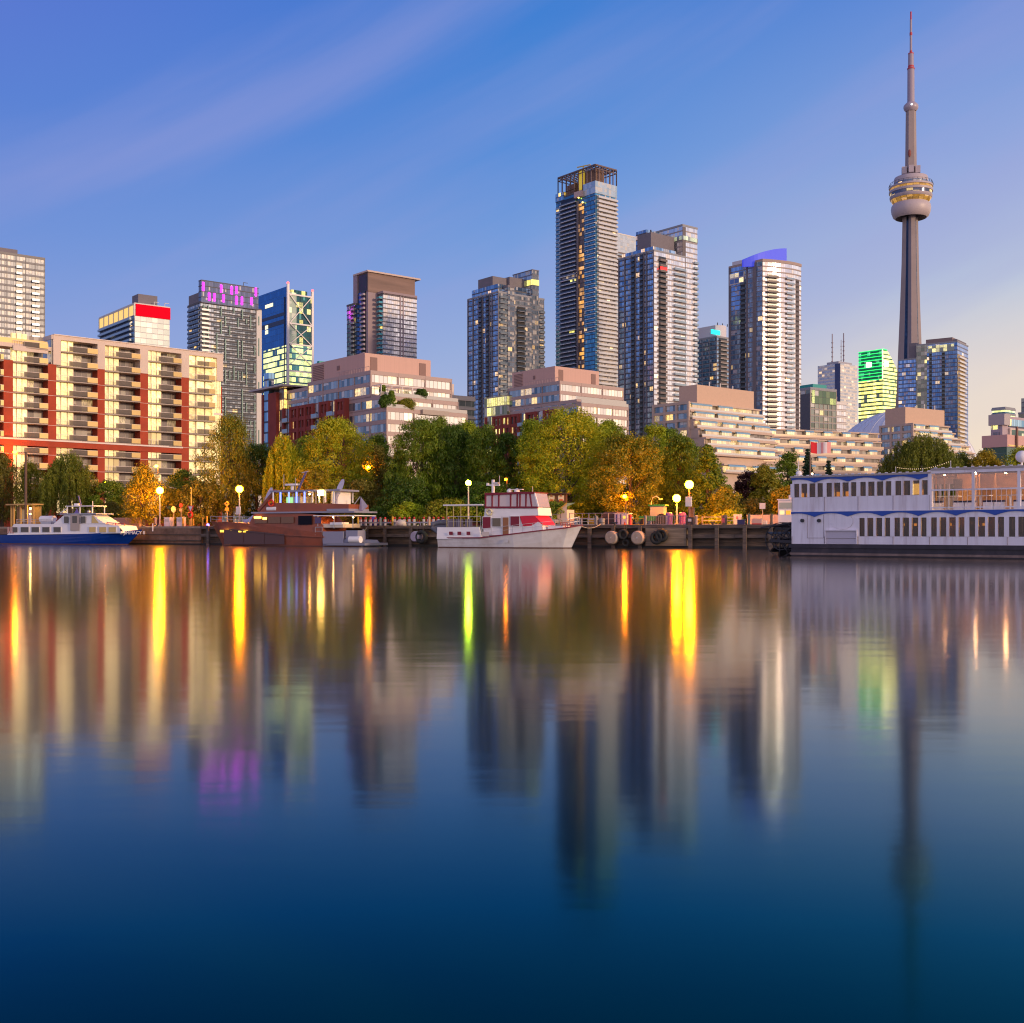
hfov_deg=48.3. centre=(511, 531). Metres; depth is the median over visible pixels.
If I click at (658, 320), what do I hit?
apartment tower
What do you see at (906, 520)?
window
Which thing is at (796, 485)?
window
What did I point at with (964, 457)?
willow tree
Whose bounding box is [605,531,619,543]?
drum fender
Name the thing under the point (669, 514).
litter bin
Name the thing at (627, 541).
tyre fender
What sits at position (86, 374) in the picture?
balcony door
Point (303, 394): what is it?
side windows
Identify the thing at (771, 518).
mooring post
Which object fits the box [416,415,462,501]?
deciduous tree
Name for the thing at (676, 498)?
street lamp
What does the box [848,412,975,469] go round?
stadium
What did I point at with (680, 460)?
deciduous tree
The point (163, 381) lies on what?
balcony door
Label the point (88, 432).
balcony door
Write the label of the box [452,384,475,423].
apartment building
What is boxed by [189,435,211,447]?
window
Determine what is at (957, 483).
interior window
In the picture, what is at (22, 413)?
window
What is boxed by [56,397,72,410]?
window
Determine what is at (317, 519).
window
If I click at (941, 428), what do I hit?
set back windows
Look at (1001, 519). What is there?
window
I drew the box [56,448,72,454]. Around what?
window
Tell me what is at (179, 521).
service pedestal
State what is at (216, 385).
end windows
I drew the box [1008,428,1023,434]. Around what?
lower windows
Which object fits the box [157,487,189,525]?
deciduous tree
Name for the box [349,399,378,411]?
side windows
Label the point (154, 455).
window
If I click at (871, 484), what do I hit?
window
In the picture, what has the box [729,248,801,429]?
apartment tower
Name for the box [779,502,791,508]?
upper window
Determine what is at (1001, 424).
apartment building
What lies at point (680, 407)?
side windows
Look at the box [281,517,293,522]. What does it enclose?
window
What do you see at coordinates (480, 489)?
deciduous tree
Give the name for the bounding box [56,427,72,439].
window
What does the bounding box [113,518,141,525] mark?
seat wall
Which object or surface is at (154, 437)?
window
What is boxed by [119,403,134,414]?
balcony door
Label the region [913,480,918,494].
window
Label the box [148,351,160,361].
window
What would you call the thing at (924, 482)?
window
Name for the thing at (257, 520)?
window
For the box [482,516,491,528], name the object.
window cover
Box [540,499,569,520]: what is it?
shrub
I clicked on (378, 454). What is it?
deciduous tree
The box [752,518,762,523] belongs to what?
panel box
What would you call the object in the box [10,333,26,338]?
window
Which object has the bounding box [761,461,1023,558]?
ferry
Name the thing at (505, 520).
door
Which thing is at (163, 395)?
balcony door
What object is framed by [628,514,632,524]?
hydrant
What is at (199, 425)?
window
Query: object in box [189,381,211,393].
window
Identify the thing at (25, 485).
utility pole
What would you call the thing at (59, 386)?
window
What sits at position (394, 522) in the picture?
guard rail
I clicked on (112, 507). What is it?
shrub
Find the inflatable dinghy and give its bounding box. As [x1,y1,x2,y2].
[430,520,447,532]
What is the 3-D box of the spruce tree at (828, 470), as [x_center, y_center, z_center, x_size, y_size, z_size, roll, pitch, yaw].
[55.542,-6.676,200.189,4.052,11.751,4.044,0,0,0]
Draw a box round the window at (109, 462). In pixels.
[105,458,118,470]
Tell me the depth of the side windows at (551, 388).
351.26 m
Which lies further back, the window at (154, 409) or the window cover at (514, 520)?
the window at (154, 409)
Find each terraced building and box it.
[652,382,800,507]
[763,428,883,482]
[879,404,974,494]
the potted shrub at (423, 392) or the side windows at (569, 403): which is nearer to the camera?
the potted shrub at (423, 392)
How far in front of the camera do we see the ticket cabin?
136.04 m
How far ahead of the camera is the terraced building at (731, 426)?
400.19 m
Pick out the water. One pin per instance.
(320, 784)
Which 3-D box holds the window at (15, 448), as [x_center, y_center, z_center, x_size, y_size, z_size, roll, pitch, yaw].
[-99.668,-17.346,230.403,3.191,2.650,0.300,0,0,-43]
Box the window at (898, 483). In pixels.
[896,481,900,494]
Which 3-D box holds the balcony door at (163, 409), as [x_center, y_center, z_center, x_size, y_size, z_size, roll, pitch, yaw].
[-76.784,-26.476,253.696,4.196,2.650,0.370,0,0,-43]
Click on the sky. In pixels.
(159, 148)
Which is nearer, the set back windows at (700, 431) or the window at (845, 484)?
the window at (845, 484)
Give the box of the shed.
[553,503,573,524]
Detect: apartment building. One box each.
[0,333,222,526]
[249,353,466,525]
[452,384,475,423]
[472,366,628,524]
[988,414,1023,435]
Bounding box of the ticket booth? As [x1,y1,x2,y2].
[613,513,632,523]
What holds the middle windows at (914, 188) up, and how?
in the communication tower at (910, 192)
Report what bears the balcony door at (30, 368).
in the apartment building at (116, 411)
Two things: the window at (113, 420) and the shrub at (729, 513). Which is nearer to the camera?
the shrub at (729, 513)
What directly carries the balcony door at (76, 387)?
in the apartment building at (116, 411)
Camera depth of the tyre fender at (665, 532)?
138.46 m
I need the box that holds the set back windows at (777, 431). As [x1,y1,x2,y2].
[776,430,876,437]
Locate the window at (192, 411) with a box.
[189,408,211,420]
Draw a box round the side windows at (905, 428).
[882,425,910,460]
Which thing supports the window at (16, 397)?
in the apartment building at (116, 411)
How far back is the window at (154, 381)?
250.18 m
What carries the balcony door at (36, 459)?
in the apartment building at (116, 411)
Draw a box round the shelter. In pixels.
[6,504,43,526]
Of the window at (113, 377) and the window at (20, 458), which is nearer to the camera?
the window at (20, 458)
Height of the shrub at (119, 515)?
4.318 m
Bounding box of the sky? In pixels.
[0,0,1023,453]
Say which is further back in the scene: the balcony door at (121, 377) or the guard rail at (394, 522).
the balcony door at (121, 377)
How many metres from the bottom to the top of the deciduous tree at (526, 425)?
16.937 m
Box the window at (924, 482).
[922,480,927,494]
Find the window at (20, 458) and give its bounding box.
[13,454,23,467]
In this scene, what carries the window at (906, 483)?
in the ferry
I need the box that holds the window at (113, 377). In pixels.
[105,372,118,385]
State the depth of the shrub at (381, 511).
169.25 m
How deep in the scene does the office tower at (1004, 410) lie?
904.56 m
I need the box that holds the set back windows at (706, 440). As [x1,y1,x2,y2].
[705,439,775,447]
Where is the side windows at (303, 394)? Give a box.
[287,391,306,408]
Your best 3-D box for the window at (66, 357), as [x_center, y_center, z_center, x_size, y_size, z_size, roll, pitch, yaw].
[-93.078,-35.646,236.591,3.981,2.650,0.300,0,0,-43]
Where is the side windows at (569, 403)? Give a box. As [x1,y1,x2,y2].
[510,403,573,411]
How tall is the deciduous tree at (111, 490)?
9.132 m
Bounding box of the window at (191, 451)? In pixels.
[189,449,211,460]
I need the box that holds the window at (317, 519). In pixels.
[315,517,320,522]
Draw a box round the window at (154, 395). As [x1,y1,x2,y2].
[148,390,160,402]
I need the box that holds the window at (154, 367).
[148,363,160,374]
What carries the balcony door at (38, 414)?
in the apartment building at (116, 411)
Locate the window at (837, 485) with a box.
[835,483,839,496]
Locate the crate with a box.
[734,514,741,523]
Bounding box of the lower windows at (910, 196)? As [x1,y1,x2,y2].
[891,194,931,204]
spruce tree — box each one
[801,449,814,475]
[825,460,832,474]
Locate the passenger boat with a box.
[0,496,152,544]
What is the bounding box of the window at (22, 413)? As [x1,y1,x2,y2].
[13,409,26,422]
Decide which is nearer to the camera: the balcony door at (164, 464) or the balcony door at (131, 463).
the balcony door at (131, 463)
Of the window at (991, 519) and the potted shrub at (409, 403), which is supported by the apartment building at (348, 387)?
the potted shrub at (409, 403)
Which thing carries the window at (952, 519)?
in the ferry
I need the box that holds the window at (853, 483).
[852,482,855,495]
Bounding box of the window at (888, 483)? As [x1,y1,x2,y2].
[886,481,890,495]
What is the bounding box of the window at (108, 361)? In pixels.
[105,358,118,370]
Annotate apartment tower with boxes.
[0,247,44,359]
[187,280,261,521]
[346,270,420,358]
[467,269,544,426]
[555,164,617,386]
[617,233,635,386]
[618,224,698,523]
[697,323,728,387]
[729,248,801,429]
[898,337,968,445]
[1018,398,1023,417]
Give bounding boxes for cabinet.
[686,517,694,524]
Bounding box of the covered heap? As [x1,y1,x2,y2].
[395,520,406,525]
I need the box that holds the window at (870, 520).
[868,518,872,535]
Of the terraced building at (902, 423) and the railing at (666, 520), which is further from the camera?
the terraced building at (902, 423)
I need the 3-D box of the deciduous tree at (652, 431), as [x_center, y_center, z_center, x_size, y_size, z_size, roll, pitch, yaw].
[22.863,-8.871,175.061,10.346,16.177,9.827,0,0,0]
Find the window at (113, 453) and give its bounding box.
[105,450,118,456]
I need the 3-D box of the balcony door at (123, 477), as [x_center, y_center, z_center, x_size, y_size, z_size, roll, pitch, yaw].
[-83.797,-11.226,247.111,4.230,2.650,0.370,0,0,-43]
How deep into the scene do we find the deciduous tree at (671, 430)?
182.13 m
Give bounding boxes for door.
[27,336,42,340]
[27,352,42,363]
[28,366,42,378]
[28,381,42,393]
[28,396,42,408]
[28,411,42,423]
[28,426,42,438]
[28,455,42,468]
[73,343,91,353]
[73,356,91,367]
[74,370,91,382]
[74,385,91,397]
[74,399,91,411]
[74,414,91,426]
[74,428,91,440]
[81,458,91,464]
[119,349,134,358]
[119,361,134,372]
[119,375,134,386]
[119,389,134,400]
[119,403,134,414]
[119,417,134,428]
[119,431,134,443]
[119,459,134,471]
[119,474,134,480]
[161,354,175,362]
[161,365,175,376]
[161,379,175,390]
[161,393,175,403]
[161,406,175,417]
[161,420,175,431]
[161,434,175,445]
[161,461,175,473]
[161,475,174,481]
[502,517,509,534]
[807,515,823,537]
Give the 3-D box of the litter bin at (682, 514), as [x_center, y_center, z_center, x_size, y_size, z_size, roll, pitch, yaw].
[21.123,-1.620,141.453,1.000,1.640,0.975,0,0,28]
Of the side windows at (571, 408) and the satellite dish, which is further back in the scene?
the side windows at (571, 408)
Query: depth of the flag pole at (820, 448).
96.66 m
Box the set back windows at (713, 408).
[690,404,758,413]
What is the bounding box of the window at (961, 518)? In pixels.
[960,517,963,536]
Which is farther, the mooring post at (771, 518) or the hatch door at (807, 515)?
the mooring post at (771, 518)
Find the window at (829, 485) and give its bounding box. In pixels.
[827,483,831,496]
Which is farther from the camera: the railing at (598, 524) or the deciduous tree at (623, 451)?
the deciduous tree at (623, 451)
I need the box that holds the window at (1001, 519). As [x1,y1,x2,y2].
[999,517,1003,536]
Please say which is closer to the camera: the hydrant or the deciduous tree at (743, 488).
the hydrant
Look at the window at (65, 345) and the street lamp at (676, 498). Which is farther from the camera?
the window at (65, 345)
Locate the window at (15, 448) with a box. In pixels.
[13,446,26,452]
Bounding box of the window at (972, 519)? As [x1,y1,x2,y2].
[970,517,974,536]
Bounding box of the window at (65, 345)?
[61,341,72,351]
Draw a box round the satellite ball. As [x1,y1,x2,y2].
[1015,451,1023,464]
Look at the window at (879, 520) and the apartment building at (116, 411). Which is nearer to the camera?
the window at (879, 520)
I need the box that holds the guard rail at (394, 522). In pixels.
[359,522,430,525]
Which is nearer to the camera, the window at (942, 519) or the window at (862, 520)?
the window at (942, 519)
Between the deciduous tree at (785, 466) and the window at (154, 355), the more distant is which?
the window at (154, 355)
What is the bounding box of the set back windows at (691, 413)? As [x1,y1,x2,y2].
[690,412,743,419]
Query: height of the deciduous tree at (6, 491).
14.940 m
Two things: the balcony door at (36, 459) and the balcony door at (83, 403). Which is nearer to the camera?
the balcony door at (36, 459)
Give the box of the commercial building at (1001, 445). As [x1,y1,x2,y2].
[982,426,1023,465]
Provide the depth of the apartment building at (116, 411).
242.60 m
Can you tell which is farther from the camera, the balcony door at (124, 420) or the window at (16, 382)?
the balcony door at (124, 420)
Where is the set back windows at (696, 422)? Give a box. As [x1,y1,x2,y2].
[695,421,752,428]
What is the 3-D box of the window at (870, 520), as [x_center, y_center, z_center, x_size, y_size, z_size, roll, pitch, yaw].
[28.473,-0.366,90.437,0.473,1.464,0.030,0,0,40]
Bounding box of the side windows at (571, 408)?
[521,406,579,523]
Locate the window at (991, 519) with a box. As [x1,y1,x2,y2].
[989,517,994,536]
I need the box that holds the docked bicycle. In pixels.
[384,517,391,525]
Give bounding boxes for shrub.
[97,500,125,516]
[108,508,148,520]
[354,504,391,525]
[377,394,394,407]
[379,384,385,394]
[388,390,396,405]
[388,501,430,524]
[397,398,416,410]
[413,389,428,397]
[418,497,484,524]
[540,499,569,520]
[698,513,714,524]
[708,509,745,524]
[738,496,773,523]
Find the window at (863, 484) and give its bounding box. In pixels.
[861,482,865,495]
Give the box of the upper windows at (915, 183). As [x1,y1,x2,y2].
[890,182,932,190]
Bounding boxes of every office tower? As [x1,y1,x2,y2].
[258,282,313,394]
[818,333,856,431]
[858,349,896,422]
[991,407,1015,416]
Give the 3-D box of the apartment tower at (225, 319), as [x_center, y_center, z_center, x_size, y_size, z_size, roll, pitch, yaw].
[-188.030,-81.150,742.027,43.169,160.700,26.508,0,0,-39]
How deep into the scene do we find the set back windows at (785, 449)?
424.43 m
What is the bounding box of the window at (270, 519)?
[268,517,279,522]
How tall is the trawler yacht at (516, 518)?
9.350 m
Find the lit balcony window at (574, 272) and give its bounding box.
[562,272,576,279]
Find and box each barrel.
[598,518,604,524]
[721,515,726,524]
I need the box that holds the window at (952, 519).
[950,517,955,536]
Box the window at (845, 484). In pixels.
[843,482,848,495]
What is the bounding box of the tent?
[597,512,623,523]
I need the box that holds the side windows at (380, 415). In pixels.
[349,411,385,525]
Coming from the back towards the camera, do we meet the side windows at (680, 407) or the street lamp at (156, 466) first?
the side windows at (680, 407)
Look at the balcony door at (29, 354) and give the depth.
233.82 m
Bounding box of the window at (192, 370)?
[189,367,211,379]
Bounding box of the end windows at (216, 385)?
[212,359,220,487]
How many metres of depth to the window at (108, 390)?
243.49 m
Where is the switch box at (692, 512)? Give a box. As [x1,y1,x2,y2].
[690,507,694,516]
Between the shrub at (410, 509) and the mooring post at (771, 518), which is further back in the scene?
the shrub at (410, 509)
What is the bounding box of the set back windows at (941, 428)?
[925,426,947,430]
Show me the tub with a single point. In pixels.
(740, 521)
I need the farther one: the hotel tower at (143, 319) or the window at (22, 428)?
the hotel tower at (143, 319)
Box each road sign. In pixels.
[171,506,175,525]
[187,506,193,517]
[225,501,228,521]
[759,503,766,523]
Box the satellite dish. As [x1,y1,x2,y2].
[796,461,801,475]
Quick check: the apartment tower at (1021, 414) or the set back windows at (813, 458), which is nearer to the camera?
the set back windows at (813, 458)
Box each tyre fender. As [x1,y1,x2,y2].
[415,530,427,543]
[618,525,628,539]
[622,525,628,546]
[650,531,662,544]
[655,525,667,541]
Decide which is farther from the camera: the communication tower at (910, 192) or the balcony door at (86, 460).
the communication tower at (910, 192)
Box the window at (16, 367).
[13,363,26,376]
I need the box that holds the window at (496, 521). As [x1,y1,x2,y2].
[492,517,501,526]
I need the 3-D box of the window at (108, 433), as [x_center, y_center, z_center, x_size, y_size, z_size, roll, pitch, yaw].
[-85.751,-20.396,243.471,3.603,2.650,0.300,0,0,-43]
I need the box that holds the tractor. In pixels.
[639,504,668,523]
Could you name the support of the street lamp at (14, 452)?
on the ground
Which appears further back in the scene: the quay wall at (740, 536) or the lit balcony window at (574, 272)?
the lit balcony window at (574, 272)
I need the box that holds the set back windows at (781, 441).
[780,440,879,446]
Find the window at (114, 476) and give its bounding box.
[105,473,118,481]
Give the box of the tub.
[737,519,745,523]
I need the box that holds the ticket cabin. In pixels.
[777,495,791,523]
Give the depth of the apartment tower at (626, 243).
913.19 m
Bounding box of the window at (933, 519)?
[931,517,936,536]
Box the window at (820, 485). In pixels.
[818,483,822,496]
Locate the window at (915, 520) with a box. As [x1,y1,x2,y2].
[913,518,917,535]
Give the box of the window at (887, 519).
[886,518,889,535]
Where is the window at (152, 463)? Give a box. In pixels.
[148,460,160,472]
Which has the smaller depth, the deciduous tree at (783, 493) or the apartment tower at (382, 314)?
the deciduous tree at (783, 493)
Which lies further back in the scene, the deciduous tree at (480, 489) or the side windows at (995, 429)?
the side windows at (995, 429)
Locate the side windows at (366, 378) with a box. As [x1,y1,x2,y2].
[308,374,369,403]
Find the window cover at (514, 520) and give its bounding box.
[510,516,519,526]
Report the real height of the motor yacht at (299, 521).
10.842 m
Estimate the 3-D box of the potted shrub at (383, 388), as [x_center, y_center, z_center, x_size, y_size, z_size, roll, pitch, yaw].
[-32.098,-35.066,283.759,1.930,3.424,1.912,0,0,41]
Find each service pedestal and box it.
[164,517,173,525]
[176,517,185,525]
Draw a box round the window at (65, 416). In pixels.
[56,412,72,425]
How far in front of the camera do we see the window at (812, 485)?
93.64 m
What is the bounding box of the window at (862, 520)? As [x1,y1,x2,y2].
[860,518,864,535]
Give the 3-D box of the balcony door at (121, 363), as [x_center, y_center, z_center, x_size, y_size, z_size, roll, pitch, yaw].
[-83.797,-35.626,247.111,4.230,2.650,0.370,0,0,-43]
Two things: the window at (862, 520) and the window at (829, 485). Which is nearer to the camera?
the window at (862, 520)
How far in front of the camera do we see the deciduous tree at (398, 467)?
178.31 m
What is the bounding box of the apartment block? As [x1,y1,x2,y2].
[800,384,847,431]
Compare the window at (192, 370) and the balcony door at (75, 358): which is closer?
the balcony door at (75, 358)
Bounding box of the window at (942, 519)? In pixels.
[940,517,945,536]
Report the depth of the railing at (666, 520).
140.87 m
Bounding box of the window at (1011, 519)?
[1009,517,1014,536]
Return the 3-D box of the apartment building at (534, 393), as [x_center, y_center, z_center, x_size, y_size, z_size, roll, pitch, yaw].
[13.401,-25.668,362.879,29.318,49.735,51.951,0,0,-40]
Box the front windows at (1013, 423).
[1008,419,1023,428]
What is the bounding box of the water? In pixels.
[0,544,1023,1022]
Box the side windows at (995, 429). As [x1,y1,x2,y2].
[992,425,999,434]
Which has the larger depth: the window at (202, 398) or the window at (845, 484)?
the window at (202, 398)
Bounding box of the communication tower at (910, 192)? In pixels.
[889,11,933,407]
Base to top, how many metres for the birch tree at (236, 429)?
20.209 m
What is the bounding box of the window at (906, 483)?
[904,481,909,494]
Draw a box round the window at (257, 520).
[255,517,266,522]
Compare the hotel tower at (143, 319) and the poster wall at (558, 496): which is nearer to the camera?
the poster wall at (558, 496)
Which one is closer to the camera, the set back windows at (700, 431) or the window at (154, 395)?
the window at (154, 395)
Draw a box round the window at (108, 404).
[105,401,118,413]
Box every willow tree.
[38,450,99,518]
[261,431,301,502]
[876,431,967,497]
[955,448,971,466]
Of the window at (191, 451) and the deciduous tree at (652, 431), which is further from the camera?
the window at (191, 451)
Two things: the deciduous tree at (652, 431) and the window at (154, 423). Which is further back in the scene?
the window at (154, 423)
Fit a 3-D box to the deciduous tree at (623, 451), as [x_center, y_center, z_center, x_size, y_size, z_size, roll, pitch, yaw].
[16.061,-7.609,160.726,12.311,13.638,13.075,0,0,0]
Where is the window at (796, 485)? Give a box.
[795,484,798,496]
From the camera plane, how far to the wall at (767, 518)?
140.59 m
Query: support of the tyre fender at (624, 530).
hanging from the quay wall at (740, 536)
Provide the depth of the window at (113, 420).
243.49 m
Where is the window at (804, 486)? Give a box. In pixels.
[802,484,806,496]
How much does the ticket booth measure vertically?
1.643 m
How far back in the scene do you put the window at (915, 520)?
88.14 m
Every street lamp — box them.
[13,451,16,509]
[155,465,158,525]
[156,487,162,525]
[236,486,242,521]
[466,480,470,518]
[673,494,680,524]
[685,480,693,524]
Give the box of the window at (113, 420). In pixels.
[105,415,118,428]
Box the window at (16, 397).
[13,394,26,406]
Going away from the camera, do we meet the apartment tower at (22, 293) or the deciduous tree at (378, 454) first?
the deciduous tree at (378, 454)
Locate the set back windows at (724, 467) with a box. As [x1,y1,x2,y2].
[723,465,752,471]
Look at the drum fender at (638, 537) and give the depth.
139.93 m
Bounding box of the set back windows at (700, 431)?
[699,430,771,438]
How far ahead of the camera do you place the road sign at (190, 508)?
176.21 m
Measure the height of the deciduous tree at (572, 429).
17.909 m
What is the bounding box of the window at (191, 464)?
[189,462,211,473]
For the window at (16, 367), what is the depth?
230.36 m
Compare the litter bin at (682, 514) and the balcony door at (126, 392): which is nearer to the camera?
the litter bin at (682, 514)
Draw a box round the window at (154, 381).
[148,376,160,388]
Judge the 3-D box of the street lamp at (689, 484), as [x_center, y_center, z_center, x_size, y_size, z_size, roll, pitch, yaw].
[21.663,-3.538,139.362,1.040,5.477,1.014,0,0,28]
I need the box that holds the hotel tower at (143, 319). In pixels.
[97,294,169,346]
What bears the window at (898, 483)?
in the ferry
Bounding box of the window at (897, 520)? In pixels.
[895,518,899,535]
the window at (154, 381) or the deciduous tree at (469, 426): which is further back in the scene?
the window at (154, 381)
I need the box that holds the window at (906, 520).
[904,518,908,535]
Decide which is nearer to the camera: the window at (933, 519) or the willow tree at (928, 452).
the window at (933, 519)
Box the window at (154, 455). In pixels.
[148,452,160,458]
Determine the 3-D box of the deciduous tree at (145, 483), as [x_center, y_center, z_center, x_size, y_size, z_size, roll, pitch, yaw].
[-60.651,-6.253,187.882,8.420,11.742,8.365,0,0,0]
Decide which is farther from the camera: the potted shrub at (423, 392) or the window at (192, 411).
the potted shrub at (423, 392)
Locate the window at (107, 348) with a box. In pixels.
[105,346,118,356]
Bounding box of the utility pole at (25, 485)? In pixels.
[24,452,26,523]
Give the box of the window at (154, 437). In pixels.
[148,432,160,444]
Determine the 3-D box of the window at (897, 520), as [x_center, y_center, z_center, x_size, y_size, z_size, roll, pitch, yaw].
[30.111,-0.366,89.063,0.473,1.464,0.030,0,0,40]
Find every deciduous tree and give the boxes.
[0,452,20,526]
[85,478,128,512]
[116,461,171,525]
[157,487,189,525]
[160,468,203,525]
[174,476,227,525]
[225,441,274,518]
[293,415,376,520]
[293,434,331,489]
[294,467,336,503]
[342,477,383,523]
[349,432,392,495]
[353,443,388,505]
[374,476,432,518]
[379,414,458,513]
[385,449,408,506]
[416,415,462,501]
[424,422,478,501]
[450,419,483,520]
[460,480,522,524]
[461,424,516,524]
[486,432,525,492]
[507,418,563,492]
[513,403,614,520]
[558,416,607,523]
[582,430,668,523]
[583,418,636,518]
[632,422,684,523]
[650,431,703,523]
[653,427,696,518]
[682,444,731,515]
[705,485,747,517]
[733,469,768,506]
[746,462,783,513]
[768,485,789,514]
[770,450,802,488]
[967,447,1006,466]
[1002,445,1023,465]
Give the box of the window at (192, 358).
[189,356,212,366]
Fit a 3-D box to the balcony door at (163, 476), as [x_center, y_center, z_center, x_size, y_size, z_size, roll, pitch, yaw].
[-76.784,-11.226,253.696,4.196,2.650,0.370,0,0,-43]
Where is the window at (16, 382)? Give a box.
[13,378,26,391]
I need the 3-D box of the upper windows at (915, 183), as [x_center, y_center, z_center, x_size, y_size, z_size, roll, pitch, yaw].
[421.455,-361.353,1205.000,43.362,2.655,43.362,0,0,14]
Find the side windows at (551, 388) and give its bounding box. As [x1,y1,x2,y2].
[509,384,558,406]
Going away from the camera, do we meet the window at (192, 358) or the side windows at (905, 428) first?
the window at (192, 358)
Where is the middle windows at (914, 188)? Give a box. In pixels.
[890,187,931,196]
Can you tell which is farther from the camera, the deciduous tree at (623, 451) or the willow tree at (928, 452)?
the willow tree at (928, 452)
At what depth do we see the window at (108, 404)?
243.58 m
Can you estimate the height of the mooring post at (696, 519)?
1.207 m
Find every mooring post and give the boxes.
[695,515,697,524]
[770,514,772,523]
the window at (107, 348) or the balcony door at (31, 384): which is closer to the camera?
the balcony door at (31, 384)
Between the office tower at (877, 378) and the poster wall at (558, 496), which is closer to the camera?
the poster wall at (558, 496)
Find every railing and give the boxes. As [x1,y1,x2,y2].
[559,518,594,524]
[569,513,628,524]
[647,515,686,524]
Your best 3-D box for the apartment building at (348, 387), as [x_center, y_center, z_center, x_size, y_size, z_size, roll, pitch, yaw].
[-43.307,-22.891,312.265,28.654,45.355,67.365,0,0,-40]
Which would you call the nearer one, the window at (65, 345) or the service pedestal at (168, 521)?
the service pedestal at (168, 521)
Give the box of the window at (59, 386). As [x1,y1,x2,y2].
[56,382,72,395]
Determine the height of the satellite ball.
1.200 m
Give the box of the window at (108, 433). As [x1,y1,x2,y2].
[105,430,118,442]
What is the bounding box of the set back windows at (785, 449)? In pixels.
[784,448,879,454]
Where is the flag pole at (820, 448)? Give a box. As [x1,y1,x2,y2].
[810,441,830,475]
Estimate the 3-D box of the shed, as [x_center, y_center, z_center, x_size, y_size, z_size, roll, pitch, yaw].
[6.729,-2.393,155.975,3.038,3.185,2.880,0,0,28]
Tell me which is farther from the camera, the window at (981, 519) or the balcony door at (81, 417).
the balcony door at (81, 417)
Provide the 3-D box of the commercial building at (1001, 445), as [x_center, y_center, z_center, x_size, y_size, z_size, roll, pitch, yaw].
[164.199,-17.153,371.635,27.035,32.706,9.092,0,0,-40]
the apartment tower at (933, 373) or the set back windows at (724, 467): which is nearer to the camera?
the set back windows at (724, 467)
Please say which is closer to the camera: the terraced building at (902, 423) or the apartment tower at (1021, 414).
the terraced building at (902, 423)
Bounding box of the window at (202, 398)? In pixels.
[189,394,211,406]
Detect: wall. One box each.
[0,524,789,548]
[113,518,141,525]
[547,493,570,503]
[747,515,777,523]
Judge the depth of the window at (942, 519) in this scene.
86.79 m
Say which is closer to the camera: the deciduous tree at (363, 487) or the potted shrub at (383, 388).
the deciduous tree at (363, 487)
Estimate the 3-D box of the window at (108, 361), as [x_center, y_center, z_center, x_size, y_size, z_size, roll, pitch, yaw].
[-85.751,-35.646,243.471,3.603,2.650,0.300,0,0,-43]
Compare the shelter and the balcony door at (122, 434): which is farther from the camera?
the balcony door at (122, 434)
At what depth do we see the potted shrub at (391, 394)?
281.54 m
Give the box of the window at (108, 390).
[105,387,118,399]
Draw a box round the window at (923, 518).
[922,517,925,536]
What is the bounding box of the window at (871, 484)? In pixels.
[869,482,873,495]
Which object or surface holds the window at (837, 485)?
in the ferry
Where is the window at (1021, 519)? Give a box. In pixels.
[1019,517,1023,536]
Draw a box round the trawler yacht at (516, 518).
[437,476,582,547]
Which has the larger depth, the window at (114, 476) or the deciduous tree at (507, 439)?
the window at (114, 476)
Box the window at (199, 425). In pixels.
[189,421,211,433]
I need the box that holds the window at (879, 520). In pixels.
[877,518,881,535]
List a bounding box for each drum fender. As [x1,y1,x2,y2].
[410,531,421,541]
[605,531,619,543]
[631,531,645,544]
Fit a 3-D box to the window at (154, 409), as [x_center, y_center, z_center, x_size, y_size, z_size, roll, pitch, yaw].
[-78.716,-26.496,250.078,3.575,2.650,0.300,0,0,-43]
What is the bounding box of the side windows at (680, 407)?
[655,404,686,441]
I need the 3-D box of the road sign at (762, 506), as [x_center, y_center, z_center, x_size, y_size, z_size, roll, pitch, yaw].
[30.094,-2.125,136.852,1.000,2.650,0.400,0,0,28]
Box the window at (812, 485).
[810,483,814,496]
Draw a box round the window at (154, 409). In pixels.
[148,404,160,416]
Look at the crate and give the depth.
139.28 m
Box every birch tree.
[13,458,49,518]
[189,409,264,521]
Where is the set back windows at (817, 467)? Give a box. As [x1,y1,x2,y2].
[768,465,876,470]
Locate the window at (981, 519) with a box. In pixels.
[979,517,984,536]
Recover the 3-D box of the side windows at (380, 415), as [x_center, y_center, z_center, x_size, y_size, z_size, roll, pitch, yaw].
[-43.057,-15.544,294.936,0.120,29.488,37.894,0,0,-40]
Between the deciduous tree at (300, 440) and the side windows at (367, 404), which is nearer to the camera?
the deciduous tree at (300, 440)
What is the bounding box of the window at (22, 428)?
[13,424,26,437]
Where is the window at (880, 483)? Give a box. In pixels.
[877,481,882,495]
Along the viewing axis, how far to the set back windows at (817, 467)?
415.81 m
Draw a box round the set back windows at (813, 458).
[773,457,878,462]
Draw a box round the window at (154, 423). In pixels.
[148,418,160,430]
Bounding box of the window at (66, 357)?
[59,353,72,366]
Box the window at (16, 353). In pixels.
[10,348,26,361]
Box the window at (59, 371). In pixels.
[56,367,72,380]
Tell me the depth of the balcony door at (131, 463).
247.39 m
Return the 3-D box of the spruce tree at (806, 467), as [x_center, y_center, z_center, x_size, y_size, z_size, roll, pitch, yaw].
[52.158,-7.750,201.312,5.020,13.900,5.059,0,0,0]
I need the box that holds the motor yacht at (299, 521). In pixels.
[210,471,387,546]
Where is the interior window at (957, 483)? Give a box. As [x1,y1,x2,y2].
[953,479,961,488]
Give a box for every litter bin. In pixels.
[665,512,672,523]
[678,512,685,524]

